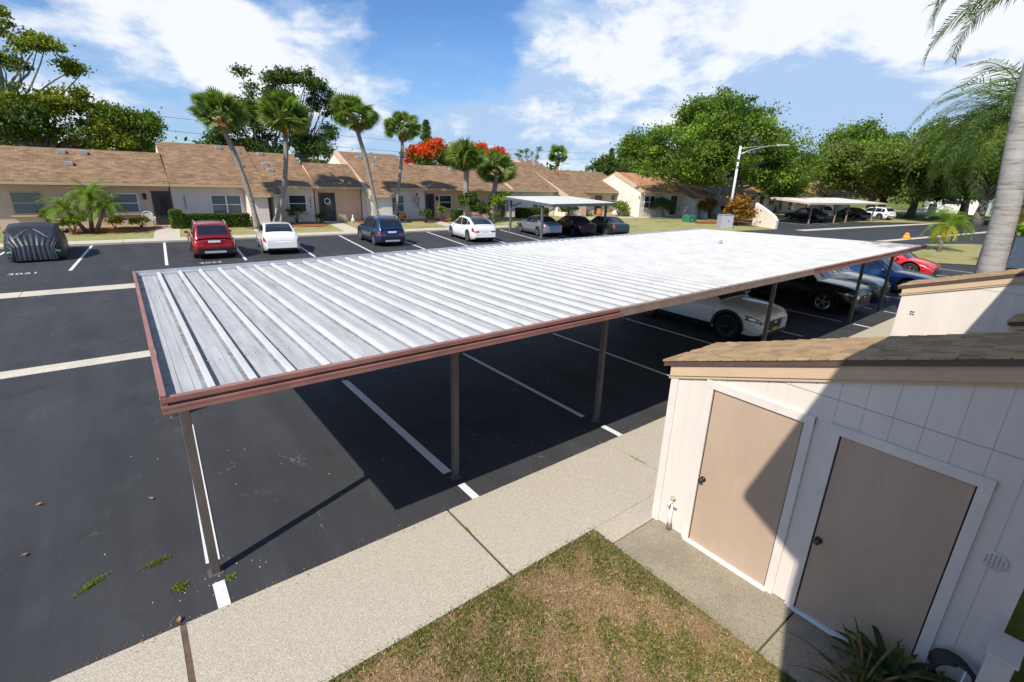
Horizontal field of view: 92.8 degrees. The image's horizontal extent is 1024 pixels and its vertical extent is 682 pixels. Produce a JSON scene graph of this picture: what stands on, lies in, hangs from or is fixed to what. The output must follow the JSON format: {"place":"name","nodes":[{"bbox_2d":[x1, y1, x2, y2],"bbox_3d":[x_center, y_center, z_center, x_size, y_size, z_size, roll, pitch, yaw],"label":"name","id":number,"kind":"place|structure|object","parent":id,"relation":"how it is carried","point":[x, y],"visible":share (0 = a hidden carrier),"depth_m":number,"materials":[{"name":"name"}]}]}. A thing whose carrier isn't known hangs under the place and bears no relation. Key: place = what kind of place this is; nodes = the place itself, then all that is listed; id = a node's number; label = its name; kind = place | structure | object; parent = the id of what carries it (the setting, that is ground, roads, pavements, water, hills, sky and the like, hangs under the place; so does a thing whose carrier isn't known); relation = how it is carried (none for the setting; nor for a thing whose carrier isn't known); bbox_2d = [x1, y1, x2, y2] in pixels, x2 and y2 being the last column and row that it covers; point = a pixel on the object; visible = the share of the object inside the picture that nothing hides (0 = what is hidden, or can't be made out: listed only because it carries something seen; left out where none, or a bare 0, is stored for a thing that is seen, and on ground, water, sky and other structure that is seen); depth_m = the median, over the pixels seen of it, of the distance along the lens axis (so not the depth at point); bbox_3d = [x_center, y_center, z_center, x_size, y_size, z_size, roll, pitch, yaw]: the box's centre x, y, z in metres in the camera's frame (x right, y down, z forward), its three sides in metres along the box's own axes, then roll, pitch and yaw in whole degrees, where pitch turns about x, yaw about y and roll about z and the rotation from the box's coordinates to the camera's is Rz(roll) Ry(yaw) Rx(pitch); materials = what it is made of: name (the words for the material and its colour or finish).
{"place":"outdoors","nodes":[
{"label":"outdoors","id":0,"kind":"place"},
{"bbox_2d":[0,218,504,243],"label":"front lawn","id":1,"kind":"structure","parent":0,"point":[406,224],"depth_m":32.89,"materials":[{"name":"green plant"}]},
{"bbox_2d":[34,192,89,231],"bbox_3d":[-26.390,-7.555,28.785,2.652,2.399,2.653,-12,23,-36],"label":"date palm","id":2,"kind":"object","parent":1,"relation":"on","point":[61,206],"visible":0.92,"depth_m":28.56,"materials":[{"name":"green plant"}]},
{"bbox_2d":[78,195,128,232],"bbox_3d":[-24.645,-7.665,29.519,2.442,2.249,2.666,-12,23,-36],"label":"date palm","id":3,"kind":"object","parent":1,"relation":"on","point":[106,208],"visible":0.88,"depth_m":29.41,"materials":[{"name":"green plant"}]},
{"bbox_2d":[185,85,259,228],"bbox_3d":[-18.978,-12.115,32.736,3.703,9.069,3.603,13,21,29],"label":"fan palm","id":4,"kind":"object","parent":1,"relation":"on","point":[208,106],"visible":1,"depth_m":31.59,"materials":[{"name":"green plant"}]},
{"bbox_2d":[254,88,312,221],"bbox_3d":[-16.179,-13.111,35.688,4.004,9.425,3.759,1,18,-2],"label":"fan palm","id":5,"kind":"object","parent":1,"relation":"on","point":[274,102],"visible":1,"depth_m":34.21,"materials":[{"name":"green plant"}]},
{"bbox_2d":[329,91,382,214],"bbox_3d":[-12.012,-13.916,37.674,3.805,9.851,3.859,4,18,8],"label":"fan palm","id":6,"kind":"object","parent":1,"relation":"on","point":[343,107],"visible":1,"depth_m":36.28,"materials":[{"name":"green plant"}]},
{"bbox_2d":[381,109,423,216],"bbox_3d":[-9.172,-14.629,41.191,3.397,9.172,3.548,10,20,23],"label":"fan palm","id":7,"kind":"object","parent":1,"relation":"on","point":[413,128],"visible":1,"depth_m":39.97,"materials":[{"name":"green plant"}]},
{"bbox_2d":[442,136,490,214],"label":"fan palm","id":8,"kind":"object","parent":1,"relation":"on","point":[455,153],"visible":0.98,"depth_m":42.33,"materials":[{"name":"green plant"}]},
{"bbox_2d":[454,189,488,214],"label":"shrub","id":9,"kind":"object","parent":1,"relation":"on","point":[476,204],"visible":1,"depth_m":43.38,"materials":[{"name":"green plant"}]},
{"bbox_2d":[474,149,517,222],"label":"fan palm","id":10,"kind":"object","parent":1,"relation":"on","point":[506,174],"visible":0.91,"depth_m":44.41,"materials":[{"name":"green plant"}]},
{"bbox_2d":[482,190,511,222],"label":"shrub","id":11,"kind":"object","parent":1,"relation":"on","point":[498,198],"visible":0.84,"depth_m":45.13,"materials":[{"name":"green plant"}]},
{"bbox_2d":[61,218,749,232],"bbox_3d":[2.658,-11.053,46.008,70.963,0.288,11.210,-10,22,-32],"label":"mulch bed","id":12,"kind":"object","parent":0,"point":[113,229],"visible":0.42,"depth_m":32.17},
{"bbox_2d":[59,175,120,231],"bbox_3d":[-25.451,-8.220,29.373,2.836,3.265,3.019,-3,19,-15],"label":"date palm","id":13,"kind":"object","parent":12,"relation":"on","point":[89,192],"visible":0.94,"depth_m":28.98,"materials":[{"name":"green plant"}]},
{"bbox_2d":[182,212,251,228],"bbox_3d":[-20.652,-8.436,34.161,4.219,1.113,0.944,-12,23,-36],"label":"hedge","id":14,"kind":"object","parent":12,"relation":"on","point":[237,219],"visible":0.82,"depth_m":34.11,"materials":[{"name":"green plant"}]},
{"bbox_2d":[154,216,681,237],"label":"front path","id":15,"kind":"structure","parent":0,"point":[166,231],"depth_m":36.77,"materials":[{"name":"concrete"}]},
{"bbox_2d":[51,317,895,681],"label":"walkway","id":16,"kind":"structure","parent":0,"point":[331,619],"depth_m":5.15,"materials":[{"name":"concrete"}]},
{"bbox_2d":[180,624,195,681],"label":"wooden expansion joint","id":17,"kind":"object","parent":16,"relation":"on","point":[188,657],"visible":0.83,"depth_m":4.29,"materials":[{"name":"brown wood"}]},
{"bbox_2d":[0,220,1010,681],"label":"parking lot","id":18,"kind":"structure","parent":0,"point":[94,460],"depth_m":7.84,"materials":[{"name":"black asphalt"}]},
{"bbox_2d":[2,222,68,260],"bbox_3d":[-22.294,-4.857,22.882,2.360,1.443,5.008,-13,23,-37],"label":"covered car","id":19,"kind":"object","parent":18,"relation":"on","point":[26,241],"visible":1,"depth_m":21.40,"materials":[{"name":"grey fabric"}]},
{"bbox_2d":[0,283,155,378],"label":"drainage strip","id":20,"kind":"object","parent":18,"relation":"on","point":[61,366],"visible":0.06,"depth_m":10.98,"materials":[{"name":"paint"}]},
{"bbox_2d":[192,425,219,563],"bbox_3d":[-4.337,1.910,6.741,0.135,0.001,3.673,-11,22,-34],"label":"parking line","id":21,"kind":"object","parent":18,"relation":"on","point":[205,550],"visible":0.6,"depth_m":5.92,"materials":[{"name":"paint"}]},
{"bbox_2d":[184,219,236,257],"bbox_3d":[-15.383,-5.333,24.855,2.109,1.715,4.367,-11,22,-34],"label":"suv","id":22,"kind":"object","parent":18,"relation":"on","point":[209,237],"visible":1,"depth_m":23.34,"materials":[{"name":"paint"}]},
{"bbox_2d":[212,579,230,608],"bbox_3d":[-2.936,2.554,4.933,0.110,0.001,0.380,-12,23,-36],"label":"parking line","id":23,"kind":"object","parent":18,"relation":"on","point":[221,594],"visible":1,"depth_m":4.92,"materials":[{"name":"paint"}]},
{"bbox_2d":[0,225,515,248],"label":"kerb","id":24,"kind":"structure","parent":18,"relation":"on","point":[125,241],"depth_m":29.19,"materials":[{"name":"concrete"}]},
{"bbox_2d":[254,222,299,252],"bbox_3d":[-13.019,-5.839,26.970,2.070,1.498,4.624,-9,21,-30],"label":"sedan","id":25,"kind":"object","parent":18,"relation":"on","point":[276,236],"visible":1,"depth_m":25.44,"materials":[{"name":"paint"}]},
{"bbox_2d":[357,215,404,244],"bbox_3d":[-8.409,-7.186,31.093,2.109,1.755,4.637,-10,22,-31],"label":"suv","id":26,"kind":"object","parent":18,"relation":"on","point":[376,229],"visible":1,"depth_m":29.54,"materials":[{"name":"paint"}]},
{"bbox_2d":[342,380,450,473],"bbox_3d":[-2.208,1.364,8.605,0.135,0.001,4.120,-12,23,-36],"label":"parking line","id":27,"kind":"object","parent":18,"relation":"on","point":[419,447],"visible":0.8,"depth_m":8.21,"materials":[{"name":"paint"}]},
{"bbox_2d":[448,215,495,240],"bbox_3d":[-2.919,-8.080,34.507,2.165,1.655,4.824,-8,21,-28],"label":"hatchback","id":28,"kind":"object","parent":18,"relation":"on","point":[473,227],"visible":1,"depth_m":32.93,"materials":[{"name":"paint"}]},
{"bbox_2d":[463,353,583,416],"bbox_3d":[0.059,0.844,10.405,0.095,0.001,4.050,-12,23,-36],"label":"parking line","id":29,"kind":"object","parent":18,"relation":"on","point":[531,389],"visible":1,"depth_m":10.08,"materials":[{"name":"paint"}]},
{"bbox_2d":[132,228,926,578],"bbox_3d":[3.495,-1.167,12.943,21.200,2.460,7.205,-12,23,-36],"label":"carport","id":30,"kind":"object","parent":18,"relation":"on","point":[224,332],"visible":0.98,"depth_m":7.18,"materials":[{"name":"metal"}]},
{"bbox_2d":[517,215,561,235],"bbox_3d":[2.114,-9.316,39.027,2.070,1.478,4.824,-7,20,-26],"label":"sedan","id":31,"kind":"object","parent":18,"relation":"on","point":[551,225],"visible":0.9,"depth_m":37.73,"materials":[{"name":"paint"}]},
{"bbox_2d":[503,196,617,238],"bbox_3d":[4.060,-10.264,39.967,9.798,2.809,8.199,-12,23,-36],"label":"carport","id":32,"kind":"object","parent":18,"relation":"on","point":[558,201],"visible":0.99,"depth_m":38.31,"materials":[{"name":"white metal"}]},
{"bbox_2d":[557,215,596,234],"bbox_3d":[4.968,-9.689,40.441,2.070,1.478,4.874,-7,20,-26],"label":"sedan","id":33,"kind":"object","parent":18,"relation":"on","point":[574,224],"visible":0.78,"depth_m":38.94,"materials":[{"name":"paint"}]},
{"bbox_2d":[590,215,629,234],"bbox_3d":[7.830,-9.906,41.382,2.070,1.478,4.874,-7,20,-26],"label":"sedan","id":34,"kind":"object","parent":18,"relation":"on","point":[615,225],"visible":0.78,"depth_m":39.78,"materials":[{"name":"paint"}]},
{"bbox_2d":[641,290,787,338],"bbox_3d":[5.916,-1.366,15.036,2.109,1.675,4.492,-12,23,-36],"label":"sedan","id":35,"kind":"object","parent":18,"relation":"on","point":[732,315],"visible":0.48,"depth_m":13.79,"materials":[{"name":"paint"}]},
{"bbox_2d":[752,203,778,228],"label":"wing wall","id":36,"kind":"structure","parent":18,"relation":"on","point":[767,218],"depth_m":52.38,"materials":[{"name":"beige paint"}]},
{"bbox_2d":[830,267,890,296],"bbox_3d":[13.005,-2.917,20.732,2.070,1.488,4.924,-12,23,-36],"label":"sedan","id":37,"kind":"object","parent":18,"relation":"on","point":[874,283],"visible":0.25,"depth_m":19.15,"materials":[{"name":"paint"}]},
{"bbox_2d":[800,223,985,241],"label":"road gutter","id":38,"kind":"object","parent":18,"relation":"on","point":[884,226],"visible":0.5,"depth_m":54.71,"materials":[{"name":"concrete"}]},
{"bbox_2d":[850,257,939,291],"bbox_3d":[16.186,-3.085,21.683,2.071,1.408,4.674,-12,23,-36],"label":"coupe","id":39,"kind":"object","parent":18,"relation":"on","point":[899,274],"visible":0.21,"depth_m":20.74,"materials":[{"name":"paint"}]},
{"bbox_2d":[872,241,940,274],"bbox_3d":[19.699,-4.453,25.910,2.274,1.573,4.750,-12,23,-36],"label":"sports car","id":40,"kind":"object","parent":18,"relation":"on","point":[910,261],"visible":0.34,"depth_m":24.37,"materials":[{"name":"paint"}]},
{"bbox_2d":[904,124,1023,225],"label":"live oak","id":41,"kind":"object","parent":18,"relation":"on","point":[978,217],"visible":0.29,"depth_m":67.94,"materials":[{"name":"green plant"}]},
{"bbox_2d":[1006,234,1023,268],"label":"metal fence","id":42,"kind":"object","parent":18,"relation":"on","point":[1016,258],"visible":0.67,"depth_m":28.21,"materials":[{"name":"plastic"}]},
{"bbox_2d":[0,0,1023,171],"label":"sky","id":43,"kind":"structure","parent":0,"point":[578,75],"materials":[{"name":"blue"}]},
{"bbox_2d":[332,530,795,681],"bbox_3d":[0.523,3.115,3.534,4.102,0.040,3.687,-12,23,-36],"label":"dry grass","id":44,"kind":"structure","parent":0,"point":[554,609],"depth_m":4.60,"materials":[{"name":"plant"}]},
{"bbox_2d":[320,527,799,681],"bbox_3d":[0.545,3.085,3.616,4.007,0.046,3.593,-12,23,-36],"label":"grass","id":45,"kind":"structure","parent":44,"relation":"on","point":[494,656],"depth_m":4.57,"materials":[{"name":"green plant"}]},
{"bbox_2d":[123,195,1023,681],"bbox_3d":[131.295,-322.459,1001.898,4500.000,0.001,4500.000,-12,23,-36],"label":"ground","id":46,"kind":"structure","parent":0,"point":[1015,627],"depth_m":5.00,"materials":[{"name":"green plant"}]},
{"bbox_2d":[155,141,270,225],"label":"terraced house","id":47,"kind":"structure","parent":46,"relation":"on","point":[204,178],"depth_m":35.57,"materials":[{"name":"beige paint"}]},
{"bbox_2d":[210,195,242,213],"bbox_3d":[-20.862,-9.984,35.683,1.980,1.370,0.070,-12,23,-36],"label":"window","id":48,"kind":"structure","parent":47,"relation":"in","point":[223,204],"depth_m":35.66,"materials":[{"name":"grey glass"}]},
{"bbox_2d":[301,162,362,220],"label":"terraced house","id":49,"kind":"structure","parent":46,"relation":"on","point":[336,193],"depth_m":40.45,"materials":[{"name":"beige paint"}]},
{"bbox_2d":[318,193,336,220],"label":"door","id":50,"kind":"structure","parent":49,"relation":"in","point":[327,204],"depth_m":40.02,"materials":[{"name":"grey metal"}]},
{"bbox_2d":[327,151,427,219],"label":"terraced house","id":51,"kind":"structure","parent":46,"relation":"on","point":[384,169],"depth_m":43.96,"materials":[{"name":"paint"}]},
{"bbox_2d":[0,135,892,198],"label":"distant trees","id":52,"kind":"object","parent":46,"relation":"on","point":[326,161],"depth_m":111.75,"materials":[{"name":"green plant"}]},
{"bbox_2d":[491,161,558,216],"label":"terraced house","id":53,"kind":"structure","parent":46,"relation":"on","point":[527,181],"depth_m":53.09,"materials":[{"name":"paint"}]},
{"bbox_2d":[546,144,567,169],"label":"fan palm","id":54,"kind":"object","parent":46,"relation":"on","point":[558,158],"visible":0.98,"depth_m":88.37,"materials":[{"name":"green plant"}]},
{"bbox_2d":[551,170,618,214],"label":"terraced house","id":55,"kind":"structure","parent":46,"relation":"on","point":[594,185],"depth_m":59.37,"materials":[{"name":"pink paint"}]},
{"bbox_2d":[585,153,636,175],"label":"broadleaf tree","id":56,"kind":"object","parent":46,"relation":"on","point":[607,165],"visible":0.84,"depth_m":88.85,"materials":[{"name":"green plant"}]},
{"bbox_2d":[595,123,653,172],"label":"broadleaf tree","id":57,"kind":"object","parent":46,"relation":"on","point":[628,146],"visible":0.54,"depth_m":109.90,"materials":[{"name":"green plant"}]},
{"bbox_2d":[601,172,701,216],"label":"terraced house","id":58,"kind":"structure","parent":46,"relation":"on","point":[640,195],"depth_m":59.87,"materials":[{"name":"beige paint"}]},
{"bbox_2d":[651,331,1023,681],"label":"storage shed","id":59,"kind":"structure","parent":46,"relation":"on","point":[828,485],"depth_m":4.30,"materials":[{"name":"paint"}]},
{"bbox_2d":[689,390,802,585],"bbox_3d":[2.421,1.574,5.218,0.108,1.945,0.896,-12,23,-36],"label":"door","id":60,"kind":"structure","parent":59,"relation":"in","point":[750,451],"depth_m":5.19,"materials":[{"name":"beige paint"}]},
{"bbox_2d":[795,437,975,657],"bbox_3d":[3.173,1.900,4.307,0.108,1.945,0.906,-12,23,-36],"label":"door","id":61,"kind":"structure","parent":59,"relation":"in","point":[888,526],"depth_m":4.25,"materials":[{"name":"beige paint"}]},
{"bbox_2d":[890,268,1023,335],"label":"storage shed","id":62,"kind":"structure","parent":46,"relation":"on","point":[988,302],"depth_m":9.91,"materials":[{"name":"paint"}]},
{"bbox_2d":[896,58,1023,273],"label":"queen palm","id":63,"kind":"object","parent":46,"relation":"on","point":[982,123],"visible":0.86,"depth_m":14.78,"materials":[{"name":"green plant"}]},
{"bbox_2d":[920,0,1023,273],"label":"queen palm","id":64,"kind":"object","parent":46,"relation":"on","point":[1001,229],"visible":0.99,"depth_m":10.89,"materials":[{"name":"grey plant"}]},
{"bbox_2d":[486,214,772,234],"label":"lawn","id":65,"kind":"structure","parent":0,"point":[640,225],"depth_m":50.19,"materials":[{"name":"green plant"}]},
{"bbox_2d":[515,207,548,218],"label":"hedge","id":66,"kind":"object","parent":65,"relation":"on","point":[522,212],"visible":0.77,"depth_m":50.44,"materials":[{"name":"green plant"}]},
{"bbox_2d":[648,196,679,216],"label":"shrub","id":67,"kind":"object","parent":65,"relation":"on","point":[663,203],"visible":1,"depth_m":58.34,"materials":[{"name":"green plant"}]},
{"bbox_2d":[719,192,761,224],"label":"shrub","id":68,"kind":"object","parent":65,"relation":"on","point":[737,206],"visible":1,"depth_m":51.42,"materials":[{"name":"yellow plant"}]},
{"bbox_2d":[614,519,875,681],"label":"side path","id":69,"kind":"structure","parent":0,"point":[753,615],"depth_m":4.99,"materials":[{"name":"concrete"}]},
{"bbox_2d":[787,614,940,681],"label":"cordyline plant","id":70,"kind":"object","parent":69,"relation":"on","point":[859,677],"visible":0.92,"depth_m":4.07,"materials":[{"name":"green plant"}]},
{"bbox_2d":[826,625,956,681],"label":"dracaena plant","id":71,"kind":"object","parent":69,"relation":"on","point":[895,663],"visible":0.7,"depth_m":4.13,"materials":[{"name":"green plant"}]},
{"bbox_2d":[975,628,1023,681],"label":"boxed post","id":72,"kind":"object","parent":69,"relation":"on","point":[1003,659],"visible":1,"depth_m":3.45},
{"bbox_2d":[902,648,975,681],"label":"hose reel","id":73,"kind":"object","parent":72,"relation":"attached to","point":[937,657],"visible":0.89,"depth_m":3.87,"materials":[{"name":"black plastic"}]},
{"bbox_2d":[744,271,871,311],"bbox_3d":[10.717,-2.385,18.437,2.109,1.775,4.687,-12,23,-36],"label":"car","id":74,"kind":"object","parent":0,"point":[825,291],"visible":0.47,"depth_m":17.18,"materials":[{"name":"paint"}]},
{"bbox_2d":[734,208,990,222],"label":"lawn","id":75,"kind":"structure","parent":0,"point":[919,218],"depth_m":76.73,"materials":[{"name":"green plant"}]},
{"bbox_2d":[631,80,829,218],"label":"live oak","id":76,"kind":"object","parent":75,"relation":"on","point":[721,128],"visible":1,"depth_m":55.64,"materials":[{"name":"green plant"}]},
{"bbox_2d":[746,185,782,212],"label":"terraced house","id":77,"kind":"structure","parent":75,"relation":"on","point":[767,204],"depth_m":82.92,"materials":[{"name":"beige paint"}]},
{"bbox_2d":[747,145,842,212],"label":"live oak","id":78,"kind":"object","parent":75,"relation":"on","point":[791,191],"visible":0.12,"depth_m":80.59,"materials":[{"name":"green plant"}]},
{"bbox_2d":[784,207,827,221],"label":"sedan","id":79,"kind":"object","parent":75,"relation":"on","point":[816,214],"visible":0.93,"depth_m":65.56,"materials":[{"name":"paint"}]},
{"bbox_2d":[780,188,840,211],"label":"terraced house","id":80,"kind":"structure","parent":75,"relation":"on","point":[787,206],"depth_m":90.82,"materials":[{"name":"beige paint"}]},
{"bbox_2d":[770,197,886,223],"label":"carport","id":81,"kind":"object","parent":75,"relation":"on","point":[828,201],"visible":0.95,"depth_m":64.04,"materials":[{"name":"white metal"}]},
{"bbox_2d":[833,207,871,219],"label":"sedan","id":82,"kind":"object","parent":75,"relation":"on","point":[854,213],"visible":0.81,"depth_m":72.29,"materials":[{"name":"paint"}]},
{"bbox_2d":[798,113,919,206],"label":"live oak","id":83,"kind":"object","parent":75,"relation":"on","point":[856,132],"visible":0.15,"depth_m":88.80,"materials":[{"name":"green plant"}]},
{"bbox_2d":[812,128,942,208],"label":"live oak","id":84,"kind":"object","parent":75,"relation":"on","point":[866,151],"visible":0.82,"depth_m":80.67,"materials":[{"name":"green plant"}]},
{"bbox_2d":[865,206,895,219],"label":"suv","id":85,"kind":"object","parent":75,"relation":"on","point":[880,213],"visible":0.65,"depth_m":74.26,"materials":[{"name":"paint"}]},
{"bbox_2d":[831,158,993,217],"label":"live oak","id":86,"kind":"object","parent":75,"relation":"on","point":[913,193],"visible":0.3,"depth_m":76.30,"materials":[{"name":"green plant"}]},
{"bbox_2d":[906,112,1007,217],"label":"live oak","id":87,"kind":"object","parent":75,"relation":"on","point":[964,207],"visible":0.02,"depth_m":84.94,"materials":[{"name":"green plant"}]},
{"bbox_2d":[924,198,993,214],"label":"white garage","id":88,"kind":"structure","parent":75,"relation":"on","point":[972,208],"depth_m":107.03,"materials":[{"name":"paint"}]},
{"bbox_2d":[911,244,1016,268],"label":"island lawn","id":89,"kind":"structure","parent":0,"point":[967,254],"depth_m":34.80,"materials":[{"name":"green plant"}]},
{"bbox_2d":[918,203,977,251],"bbox_3d":[32.434,-8.425,36.300,3.983,3.480,3.604,-12,23,-36],"label":"date palm","id":90,"kind":"object","parent":89,"relation":"on","point":[946,226],"visible":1,"depth_m":36.01,"materials":[{"name":"green plant"}]},
{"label":"back ground","id":91,"kind":"structure","parent":0,"visible":0},
{"bbox_2d":[0,1,96,144],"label":"broadleaf tree","id":92,"kind":"object","parent":91,"relation":"on","point":[30,39],"visible":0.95,"depth_m":40.66,"materials":[{"name":"green plant"}]},
{"bbox_2d":[0,62,157,150],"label":"broadleaf tree","id":93,"kind":"object","parent":91,"relation":"on","point":[104,125],"visible":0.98,"depth_m":39.90,"materials":[{"name":"green plant"}]},
{"bbox_2d":[0,145,172,228],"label":"terraced house","id":94,"kind":"structure","parent":91,"relation":"on","point":[138,182],"depth_m":31.13,"materials":[{"name":"brown paint"}]},
{"bbox_2d":[8,191,45,216],"bbox_3d":[-29.165,-8.245,29.403,1.690,1.470,0.140,-12,23,-36],"label":"window","id":95,"kind":"structure","parent":94,"relation":"in","point":[23,203],"depth_m":29.36,"materials":[{"name":"glass"}]},
{"bbox_2d":[110,193,143,214],"bbox_3d":[-25.454,-9.032,32.186,1.640,1.390,0.140,-12,23,-36],"label":"window","id":96,"kind":"structure","parent":94,"relation":"in","point":[130,202],"depth_m":32.25,"materials":[{"name":"grey glass"}]},
{"bbox_2d":[150,191,172,224],"bbox_3d":[-23.905,-9.118,33.461,1.120,2.250,0.100,-12,23,-36],"label":"door","id":97,"kind":"structure","parent":94,"relation":"in","point":[161,200],"depth_m":33.40,"materials":[{"name":"grey metal"}]},
{"bbox_2d":[94,97,168,152],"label":"broadleaf tree","id":98,"kind":"object","parent":91,"relation":"on","point":[149,121],"visible":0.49,"depth_m":44.54,"materials":[{"name":"green plant"}]},
{"bbox_2d":[194,78,336,161],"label":"broadleaf tree","id":99,"kind":"object","parent":91,"relation":"on","point":[309,144],"visible":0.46,"depth_m":49.00,"materials":[{"name":"green plant"}]},
{"bbox_2d":[247,152,315,221],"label":"terraced house","id":100,"kind":"structure","parent":91,"relation":"on","point":[300,186],"depth_m":38.57,"materials":[{"name":"beige paint"}]},
{"bbox_2d":[226,62,341,164],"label":"broadleaf tree","id":101,"kind":"object","parent":91,"relation":"on","point":[276,77],"visible":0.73,"depth_m":52.90,"materials":[{"name":"green plant"}]},
{"bbox_2d":[397,136,463,165],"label":"flame tree","id":102,"kind":"object","parent":91,"relation":"on","point":[424,153],"visible":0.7,"depth_m":64.34,"materials":[{"name":"red plant"}]},
{"bbox_2d":[405,164,511,218],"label":"terraced house","id":103,"kind":"structure","parent":91,"relation":"on","point":[444,185],"depth_m":47.26,"materials":[{"name":"brown paint"}]},
{"bbox_2d":[512,159,589,216],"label":"terraced house","id":104,"kind":"structure","parent":91,"relation":"on","point":[562,186],"depth_m":55.87,"materials":[{"name":"beige paint"}]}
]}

